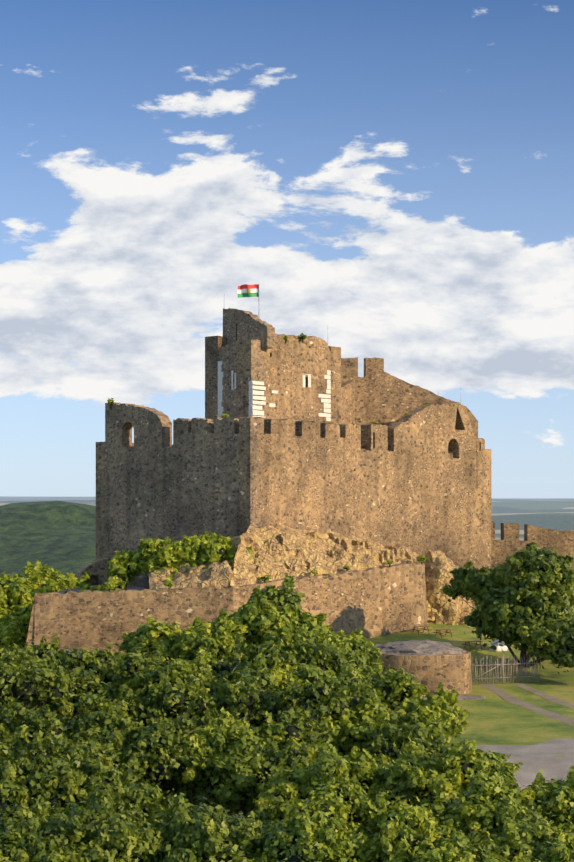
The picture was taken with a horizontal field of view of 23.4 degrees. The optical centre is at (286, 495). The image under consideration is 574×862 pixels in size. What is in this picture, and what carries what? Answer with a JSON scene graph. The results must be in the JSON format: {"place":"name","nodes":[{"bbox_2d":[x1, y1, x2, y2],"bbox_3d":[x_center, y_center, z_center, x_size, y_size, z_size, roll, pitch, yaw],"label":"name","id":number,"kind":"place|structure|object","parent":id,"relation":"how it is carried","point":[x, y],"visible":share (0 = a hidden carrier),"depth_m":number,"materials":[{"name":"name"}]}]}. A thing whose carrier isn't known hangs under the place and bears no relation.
{"place":"outdoors","nodes":[
{"label":"outdoors","id":0,"kind":"place"},
{"bbox_2d":[0,501,95,577],"bbox_3d":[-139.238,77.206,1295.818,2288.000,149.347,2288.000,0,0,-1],"label":"forest hill","id":1,"kind":"structure","parent":0,"point":[60,536],"depth_m":1142.44,"materials":[{"name":"plant"}]},
{"bbox_2d":[0,496,95,500],"bbox_3d":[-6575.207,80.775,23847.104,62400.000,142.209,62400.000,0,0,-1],"label":"sea","id":2,"kind":"structure","parent":0,"point":[5,498],"depth_m":22868.97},
{"bbox_2d":[96,442,172,559],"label":"castle wall","id":3,"kind":"structure","parent":0,"point":[100,500],"depth_m":165.50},
{"bbox_2d":[105,402,260,588],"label":"castle wall","id":4,"kind":"structure","parent":0,"point":[158,485],"depth_m":157.39,"materials":[{"name":"stone"}]},
{"bbox_2d":[205,336,226,418],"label":"tower wall","id":5,"kind":"structure","parent":0,"point":[213,344],"depth_m":164.05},
{"bbox_2d":[218,340,263,417],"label":"tower wall","id":6,"kind":"structure","parent":0,"point":[227,355],"depth_m":161.69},
{"bbox_2d":[223,308,274,348],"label":"tower remnant","id":7,"kind":"object","parent":6,"relation":"on","point":[238,325],"visible":0.88,"depth_m":162.75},
{"bbox_2d":[0,606,573,831],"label":"grass ground","id":8,"kind":"structure","parent":0,"point":[493,718],"depth_m":117.73,"materials":[{"name":"green plant"}]},
{"bbox_2d":[0,618,24,648],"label":"tree","id":9,"kind":"object","parent":8,"relation":"on","point":[10,634],"visible":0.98,"depth_m":142.89,"materials":[{"name":"green plant"}]},
{"bbox_2d":[0,702,30,746],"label":"tree","id":10,"kind":"object","parent":8,"relation":"on","point":[7,729],"visible":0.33,"depth_m":86.63,"materials":[{"name":"green plant"}]},
{"bbox_2d":[0,602,32,646],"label":"tree","id":11,"kind":"object","parent":8,"relation":"on","point":[20,616],"visible":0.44,"depth_m":146.79,"materials":[{"name":"green plant"}]},
{"bbox_2d":[0,696,38,742],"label":"tree","id":12,"kind":"object","parent":8,"relation":"on","point":[20,712],"visible":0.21,"depth_m":88.19,"materials":[{"name":"green plant"}]},
{"bbox_2d":[0,571,52,618],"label":"bush","id":13,"kind":"object","parent":8,"relation":"on","point":[14,592],"visible":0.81,"depth_m":151.87,"materials":[{"name":"green plant"}]},
{"bbox_2d":[0,641,54,701],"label":"tree","id":14,"kind":"object","parent":8,"relation":"on","point":[25,653],"depth_m":101.84,"materials":[{"name":"green plant"}]},
{"bbox_2d":[26,593,36,647],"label":"end wall","id":15,"kind":"structure","parent":8,"relation":"on","point":[30,637],"depth_m":137.83,"materials":[{"name":"stone"}]},
{"bbox_2d":[0,774,69,829],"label":"tree","id":16,"kind":"object","parent":8,"relation":"on","point":[17,796],"visible":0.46,"depth_m":74.95,"materials":[{"name":"green plant"}]},
{"bbox_2d":[0,650,74,713],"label":"tree","id":17,"kind":"object","parent":8,"relation":"on","point":[17,683],"visible":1,"depth_m":94.00,"materials":[{"name":"green plant"}]},
{"bbox_2d":[7,560,90,591],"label":"bush","id":18,"kind":"object","parent":8,"relation":"on","point":[56,581],"visible":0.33,"depth_m":158.37,"materials":[{"name":"green plant"}]},
{"bbox_2d":[21,704,80,740],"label":"tree","id":19,"kind":"object","parent":8,"relation":"on","point":[45,721],"visible":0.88,"depth_m":85.94,"materials":[{"name":"green plant"}]},
{"bbox_2d":[31,634,71,665],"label":"understory","id":20,"kind":"object","parent":8,"relation":"on","point":[42,648],"visible":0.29,"depth_m":103.28,"materials":[{"name":"green plant"}]},
{"bbox_2d":[0,801,104,861],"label":"tree","id":21,"kind":"object","parent":8,"relation":"on","point":[37,833],"visible":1,"depth_m":63.37,"materials":[{"name":"green plant"}]},
{"bbox_2d":[12,669,95,744],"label":"tree","id":22,"kind":"object","parent":8,"relation":"on","point":[66,708],"visible":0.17,"depth_m":95.42,"materials":[{"name":"green plant"}]},
{"bbox_2d":[23,659,88,702],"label":"understory","id":23,"kind":"object","parent":8,"relation":"on","point":[75,676],"visible":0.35,"depth_m":96.78,"materials":[{"name":"green plant"}]},
{"bbox_2d":[0,721,129,814],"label":"tree","id":24,"kind":"object","parent":8,"relation":"on","point":[63,760],"visible":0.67,"depth_m":77.18,"materials":[{"name":"green plant"}]},
{"bbox_2d":[61,643,115,685],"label":"tree","id":25,"kind":"object","parent":8,"relation":"on","point":[99,661],"visible":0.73,"depth_m":101.40,"materials":[{"name":"green plant"}]},
{"bbox_2d":[67,687,133,743],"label":"tree","id":26,"kind":"object","parent":8,"relation":"on","point":[89,712],"visible":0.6,"depth_m":86.81,"materials":[{"name":"green plant"}]},
{"bbox_2d":[59,585,144,593],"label":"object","id":27,"kind":"object","parent":8,"relation":"on","point":[128,588],"depth_m":156.55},
{"bbox_2d":[75,558,107,584],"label":"ruined arch","id":28,"kind":"object","parent":27,"relation":"on","point":[98,573],"visible":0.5,"depth_m":163.99,"materials":[{"name":"stone"}]},
{"bbox_2d":[97,575,126,591],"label":"bush","id":29,"kind":"object","parent":27,"relation":"on","point":[117,583],"visible":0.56,"depth_m":143.12,"materials":[{"name":"green plant"}]},
{"bbox_2d":[106,549,141,589],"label":"bush","id":30,"kind":"object","parent":27,"relation":"on","point":[125,566],"visible":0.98,"depth_m":145.50,"materials":[{"name":"green plant"}]},
{"bbox_2d":[73,669,141,706],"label":"understory","id":31,"kind":"object","parent":8,"relation":"on","point":[111,689],"visible":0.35,"depth_m":96.97,"materials":[{"name":"green plant"}]},
{"bbox_2d":[50,775,169,861],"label":"tree","id":32,"kind":"object","parent":8,"relation":"on","point":[126,831],"visible":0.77,"depth_m":65.62,"materials":[{"name":"green plant"}]},
{"bbox_2d":[81,737,146,784],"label":"understory","id":33,"kind":"object","parent":8,"relation":"on","point":[113,753],"visible":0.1,"depth_m":81.67,"materials":[{"name":"green plant"}]},
{"bbox_2d":[77,758,166,807],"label":"tree","id":34,"kind":"object","parent":8,"relation":"on","point":[129,781],"visible":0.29,"depth_m":76.68,"materials":[{"name":"green plant"}]},
{"bbox_2d":[69,700,196,803],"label":"tree","id":35,"kind":"object","parent":8,"relation":"on","point":[124,722],"visible":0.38,"depth_m":83.70,"materials":[{"name":"green plant"}]},
{"bbox_2d":[97,682,172,726],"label":"understory","id":36,"kind":"object","parent":8,"relation":"on","point":[139,710],"visible":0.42,"depth_m":89.96,"materials":[{"name":"green plant"}]},
{"bbox_2d":[111,647,167,692],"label":"tree","id":37,"kind":"object","parent":8,"relation":"on","point":[128,668],"visible":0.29,"depth_m":98.28,"materials":[{"name":"green plant"}]},
{"bbox_2d":[115,615,185,663],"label":"tree","id":38,"kind":"object","parent":8,"relation":"on","point":[152,636],"visible":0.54,"depth_m":114.89,"materials":[{"name":"green plant"}]},
{"bbox_2d":[119,718,196,792],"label":"tree","id":39,"kind":"object","parent":8,"relation":"on","point":[159,756],"visible":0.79,"depth_m":81.53,"materials":[{"name":"green plant"}]},
{"bbox_2d":[128,657,200,717],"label":"tree","id":40,"kind":"object","parent":8,"relation":"on","point":[150,676],"visible":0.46,"depth_m":93.83,"materials":[{"name":"green plant"}]},
{"bbox_2d":[148,672,217,721],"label":"understory","id":41,"kind":"object","parent":8,"relation":"on","point":[180,698],"visible":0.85,"depth_m":89.61,"materials":[{"name":"green plant"}]},
{"bbox_2d":[147,647,232,719],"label":"tree","id":42,"kind":"object","parent":8,"relation":"on","point":[201,660],"visible":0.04,"depth_m":97.75,"materials":[{"name":"green plant"}]},
{"bbox_2d":[169,733,216,807],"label":"tree","id":43,"kind":"object","parent":8,"relation":"on","point":[198,757],"visible":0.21,"depth_m":81.66,"materials":[{"name":"green plant"}]},
{"bbox_2d":[178,771,237,812],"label":"understory","id":44,"kind":"object","parent":8,"relation":"on","point":[210,787],"visible":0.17,"depth_m":81.91,"materials":[{"name":"green plant"}]},
{"bbox_2d":[172,616,247,662],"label":"tree","id":45,"kind":"object","parent":8,"relation":"on","point":[219,641],"visible":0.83,"depth_m":112.98,"materials":[{"name":"green plant"}]},
{"bbox_2d":[184,652,239,680],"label":"understory","id":46,"kind":"object","parent":8,"relation":"on","point":[222,665],"visible":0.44,"depth_m":106.56,"materials":[{"name":"green plant"}]},
{"bbox_2d":[148,792,280,861],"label":"tree","id":47,"kind":"object","parent":8,"relation":"on","point":[200,832],"visible":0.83,"depth_m":64.19,"materials":[{"name":"green plant"}]},
{"bbox_2d":[191,701,239,726],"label":"understory","id":48,"kind":"object","parent":8,"relation":"on","point":[211,716],"visible":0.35,"depth_m":88.91,"materials":[{"name":"green plant"}]},
{"bbox_2d":[194,667,236,711],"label":"tree","id":49,"kind":"object","parent":8,"relation":"on","point":[205,674],"visible":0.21,"depth_m":95.99,"materials":[{"name":"green plant"}]},
{"bbox_2d":[34,561,427,655],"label":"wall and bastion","id":50,"kind":"structure","parent":8,"relation":"on","point":[371,602],"depth_m":137.75,"materials":[{"name":"stone"}]},
{"bbox_2d":[148,535,241,590],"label":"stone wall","id":51,"kind":"structure","parent":50,"relation":"on","point":[217,574],"depth_m":140.64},
{"bbox_2d":[132,536,170,573],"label":"bush","id":52,"kind":"object","parent":51,"relation":"on","point":[147,558],"visible":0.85,"depth_m":144.52,"materials":[{"name":"green plant"}]},
{"bbox_2d":[156,535,201,567],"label":"bush","id":53,"kind":"object","parent":51,"relation":"on","point":[172,554],"visible":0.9,"depth_m":143.16,"materials":[{"name":"green plant"}]},
{"bbox_2d":[182,531,234,565],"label":"bush","id":54,"kind":"object","parent":51,"relation":"on","point":[213,547],"visible":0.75,"depth_m":143.33,"materials":[{"name":"green plant"}]},
{"bbox_2d":[170,707,315,815],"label":"tree","id":55,"kind":"object","parent":8,"relation":"on","point":[237,743],"visible":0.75,"depth_m":81.61,"materials":[{"name":"green plant"}]},
{"bbox_2d":[213,663,294,729],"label":"tree","id":56,"kind":"object","parent":8,"relation":"on","point":[251,697],"visible":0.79,"depth_m":90.23,"materials":[{"name":"green plant"}]},
{"bbox_2d":[229,798,281,821],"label":"understory","id":57,"kind":"object","parent":8,"relation":"on","point":[269,815],"visible":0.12,"depth_m":73.81,"materials":[{"name":"green plant"}]},
{"bbox_2d":[229,635,284,679],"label":"tree","id":58,"kind":"object","parent":8,"relation":"on","point":[268,649],"visible":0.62,"depth_m":99.09,"materials":[{"name":"green plant"}]},
{"bbox_2d":[210,573,326,647],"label":"tree","id":59,"kind":"object","parent":8,"relation":"on","point":[261,614],"visible":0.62,"depth_m":115.75,"materials":[{"name":"green plant"}]},
{"bbox_2d":[213,655,337,731],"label":"tree","id":60,"kind":"object","parent":8,"relation":"on","point":[282,677],"visible":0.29,"depth_m":95.18,"materials":[{"name":"green plant"}]},
{"bbox_2d":[252,737,320,780],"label":"understory","id":61,"kind":"object","parent":8,"relation":"on","point":[282,760],"visible":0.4,"depth_m":80.82,"materials":[{"name":"green plant"}]},
{"bbox_2d":[226,777,374,861],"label":"tree","id":62,"kind":"object","parent":8,"relation":"on","point":[316,829],"visible":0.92,"depth_m":63.31,"materials":[{"name":"green plant"}]},
{"bbox_2d":[274,707,340,757],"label":"understory","id":63,"kind":"object","parent":8,"relation":"on","point":[310,732],"visible":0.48,"depth_m":84.13,"materials":[{"name":"green plant"}]},
{"bbox_2d":[263,624,352,659],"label":"tree","id":64,"kind":"object","parent":8,"relation":"on","point":[288,636],"visible":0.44,"depth_m":112.00,"materials":[{"name":"green plant"}]},
{"bbox_2d":[283,635,346,676],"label":"understory","id":65,"kind":"object","parent":8,"relation":"on","point":[307,653],"visible":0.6,"depth_m":103.18,"materials":[{"name":"green plant"}]},
{"bbox_2d":[289,675,349,724],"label":"understory","id":66,"kind":"object","parent":8,"relation":"on","point":[313,699],"visible":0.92,"depth_m":87.69,"materials":[{"name":"green plant"}]},
{"bbox_2d":[253,739,391,826],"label":"tree","id":67,"kind":"object","parent":8,"relation":"on","point":[354,773],"visible":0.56,"depth_m":75.34,"materials":[{"name":"green plant"}]},
{"bbox_2d":[283,689,396,763],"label":"tree","id":68,"kind":"object","parent":8,"relation":"on","point":[356,729],"visible":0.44,"depth_m":86.74,"materials":[{"name":"green plant"}]},
{"bbox_2d":[317,649,365,675],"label":"understory","id":69,"kind":"object","parent":8,"relation":"on","point":[358,659],"visible":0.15,"depth_m":105.27,"materials":[{"name":"green plant"}]},
{"bbox_2d":[325,660,383,719],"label":"understory","id":70,"kind":"object","parent":8,"relation":"on","point":[354,684],"visible":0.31,"depth_m":89.54,"materials":[{"name":"green plant"}]},
{"bbox_2d":[337,629,382,668],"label":"tree","id":71,"kind":"object","parent":8,"relation":"on","point":[369,653],"visible":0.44,"depth_m":115.06,"materials":[{"name":"green plant"}]},
{"bbox_2d":[338,660,387,682],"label":"tree","id":72,"kind":"object","parent":8,"relation":"on","point":[375,674],"visible":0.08,"depth_m":102.03,"materials":[{"name":"green plant"}]},
{"bbox_2d":[357,666,427,709],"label":"tree","id":73,"kind":"object","parent":8,"relation":"on","point":[397,687],"visible":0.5,"depth_m":97.56,"materials":[{"name":"green plant"}]},
{"bbox_2d":[374,762,427,816],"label":"understory","id":74,"kind":"object","parent":8,"relation":"on","point":[396,798],"visible":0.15,"depth_m":74.38,"materials":[{"name":"green plant"}]},
{"bbox_2d":[355,698,454,745],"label":"tree","id":75,"kind":"object","parent":8,"relation":"on","point":[413,711],"visible":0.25,"depth_m":88.10,"materials":[{"name":"green plant"}]},
{"bbox_2d":[367,714,445,764],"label":"tree","id":76,"kind":"object","parent":8,"relation":"on","point":[393,741],"visible":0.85,"depth_m":83.45,"materials":[{"name":"green plant"}]},
{"bbox_2d":[354,792,462,861],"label":"tree","id":77,"kind":"object","parent":8,"relation":"on","point":[402,834],"visible":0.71,"depth_m":64.00,"materials":[{"name":"green plant"}]},
{"bbox_2d":[362,741,477,822],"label":"tree","id":78,"kind":"object","parent":8,"relation":"on","point":[415,779],"visible":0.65,"depth_m":75.17,"materials":[{"name":"green plant"}]},
{"bbox_2d":[374,651,471,693],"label":"round stone wall","id":79,"kind":"structure","parent":8,"relation":"on","point":[433,672],"depth_m":118.84,"materials":[{"name":"stone"}]},
{"bbox_2d":[373,639,465,661],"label":"bastion top","id":80,"kind":"object","parent":79,"relation":"on","point":[423,647],"visible":0.31,"depth_m":120.84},
{"bbox_2d":[400,681,469,740],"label":"tree","id":81,"kind":"object","parent":8,"relation":"on","point":[447,709],"visible":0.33,"depth_m":94.70,"materials":[{"name":"green plant"}]},
{"bbox_2d":[415,550,472,624],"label":"castle rock","id":82,"kind":"object","parent":8,"relation":"on","point":[439,567],"visible":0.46,"depth_m":161.76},
{"bbox_2d":[424,693,485,699],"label":"gate wall footing","id":83,"kind":"object","parent":8,"relation":"on","point":[465,697],"visible":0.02,"depth_m":118.34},
{"bbox_2d":[421,730,491,762],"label":"tree","id":84,"kind":"object","parent":8,"relation":"on","point":[442,747],"depth_m":84.36,"materials":[{"name":"green plant"}]},
{"bbox_2d":[417,739,522,803],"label":"tree","id":85,"kind":"object","parent":8,"relation":"on","point":[468,760],"visible":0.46,"depth_m":75.47,"materials":[{"name":"green plant"}]},
{"bbox_2d":[413,831,540,861],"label":"tree","id":86,"kind":"object","parent":8,"relation":"on","point":[463,852],"visible":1,"depth_m":60.02,"materials":[{"name":"green plant"}]},
{"bbox_2d":[442,561,519,664],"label":"tree","id":87,"kind":"object","parent":8,"relation":"on","point":[467,570],"visible":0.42,"depth_m":140.93,"materials":[{"name":"green plant"}]},
{"bbox_2d":[436,762,551,845],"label":"tree","id":88,"kind":"object","parent":8,"relation":"on","point":[490,803],"visible":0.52,"depth_m":65.68,"materials":[{"name":"green plant"}]},
{"bbox_2d":[434,813,573,861],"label":"tree","id":89,"kind":"object","parent":8,"relation":"on","point":[517,832],"visible":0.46,"depth_m":62.25,"materials":[{"name":"green plant"}]},
{"bbox_2d":[471,653,540,684],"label":"fence","id":90,"kind":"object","parent":8,"relation":"on","point":[502,677],"depth_m":126.84,"materials":[{"name":"grey wood"}]},
{"bbox_2d":[461,538,573,665],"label":"tree","id":91,"kind":"object","parent":8,"relation":"on","point":[532,584],"visible":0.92,"depth_m":133.17,"materials":[{"name":"green plant"}]},
{"bbox_2d":[480,684,573,725],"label":"path","id":92,"kind":"structure","parent":8,"relation":"on","point":[519,702],"depth_m":115.18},
{"bbox_2d":[518,642,545,662],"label":"tree","id":93,"kind":"object","parent":8,"relation":"on","point":[525,646],"visible":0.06,"depth_m":134.34,"materials":[{"name":"green plant"}]},
{"bbox_2d":[510,838,573,861],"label":"tree","id":94,"kind":"object","parent":8,"relation":"on","point":[560,853],"visible":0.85,"depth_m":59.99,"materials":[{"name":"green plant"}]},
{"bbox_2d":[513,766,573,831],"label":"tree","id":95,"kind":"object","parent":8,"relation":"on","point":[555,797],"visible":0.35,"depth_m":67.45,"materials":[{"name":"green plant"}]},
{"bbox_2d":[513,684,573,707],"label":"dirt track","id":96,"kind":"structure","parent":8,"relation":"on","point":[546,696],"depth_m":119.59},
{"bbox_2d":[516,615,573,673],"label":"tree","id":97,"kind":"object","parent":8,"relation":"on","point":[554,640],"visible":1,"depth_m":126.19,"materials":[{"name":"green plant"}]},
{"bbox_2d":[0,500,573,513],"bbox_3d":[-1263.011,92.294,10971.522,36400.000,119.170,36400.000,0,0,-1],"label":"sea","id":98,"kind":"structure","parent":0,"point":[500,507],"depth_m":10343.50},
{"bbox_2d":[0,0,573,497],"label":"sky","id":99,"kind":"structure","parent":0,"point":[393,180],"materials":[{"name":"blue"}]},
{"bbox_2d":[239,417,391,546],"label":"castle wall","id":100,"kind":"structure","parent":0,"point":[318,477],"depth_m":159.12,"materials":[{"name":"stone"}]},
{"bbox_2d":[230,525,419,585],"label":"castle rock","id":101,"kind":"object","parent":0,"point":[279,552],"visible":0.9,"depth_m":149.39,"materials":[{"name":"stone"}]},
{"bbox_2d":[328,346,340,423],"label":"tower wall","id":102,"kind":"structure","parent":0,"point":[335,384],"depth_m":172.78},
{"bbox_2d":[362,449,453,457],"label":"castle court","id":103,"kind":"object","parent":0,"point":[450,455],"depth_m":180.63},
{"bbox_2d":[237,334,330,422],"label":"tower wall","id":104,"kind":"structure","parent":103,"relation":"on","point":[291,362],"depth_m":165.63,"materials":[{"name":"stone"}]},
{"bbox_2d":[238,284,258,297],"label":"flag","id":105,"kind":"object","parent":104,"relation":"attached to","point":[245,290],"visible":0.9,"depth_m":166.81,"materials":[{"name":"multicoloured fabric"}]},
{"bbox_2d":[218,361,330,420],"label":"limestone quoins","id":106,"kind":"object","parent":104,"relation":"attached to","point":[256,411],"visible":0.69,"depth_m":162.99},
{"bbox_2d":[341,380,354,423],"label":"castle wall","id":107,"kind":"structure","parent":103,"relation":"on","point":[347,402],"depth_m":178.43,"materials":[{"name":"stone"}]},
{"bbox_2d":[341,357,477,487],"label":"palace wall","id":108,"kind":"structure","parent":103,"relation":"on","point":[382,397],"depth_m":181.12,"materials":[{"name":"stone"}]},
{"bbox_2d":[388,402,484,568],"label":"castle gable wall","id":109,"kind":"structure","parent":0,"point":[438,500],"depth_m":177.50,"materials":[{"name":"stone"}]},
{"bbox_2d":[485,449,490,568],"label":"castle wall","id":110,"kind":"structure","parent":0,"point":[487,508],"depth_m":185.24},
{"bbox_2d":[472,521,573,605],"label":"curtain wall","id":111,"kind":"structure","parent":110,"relation":"attached to","point":[559,541],"depth_m":189.60,"materials":[{"name":"stone"}]},
{"bbox_2d":[475,738,573,789],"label":"gravel path","id":112,"kind":"structure","parent":0,"point":[534,759],"depth_m":92.41,"materials":[{"name":"gravel"}]},
{"bbox_2d":[491,512,573,530],"bbox_3d":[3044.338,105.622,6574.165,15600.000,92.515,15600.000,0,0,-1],"label":"sea","id":113,"kind":"structure","parent":0,"point":[560,521],"depth_m":6101.52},
{"bbox_2d":[491,499,573,501],"bbox_3d":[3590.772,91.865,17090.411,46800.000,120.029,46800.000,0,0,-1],"label":"sea","id":114,"kind":"structure","parent":0,"point":[566,500],"depth_m":16400.02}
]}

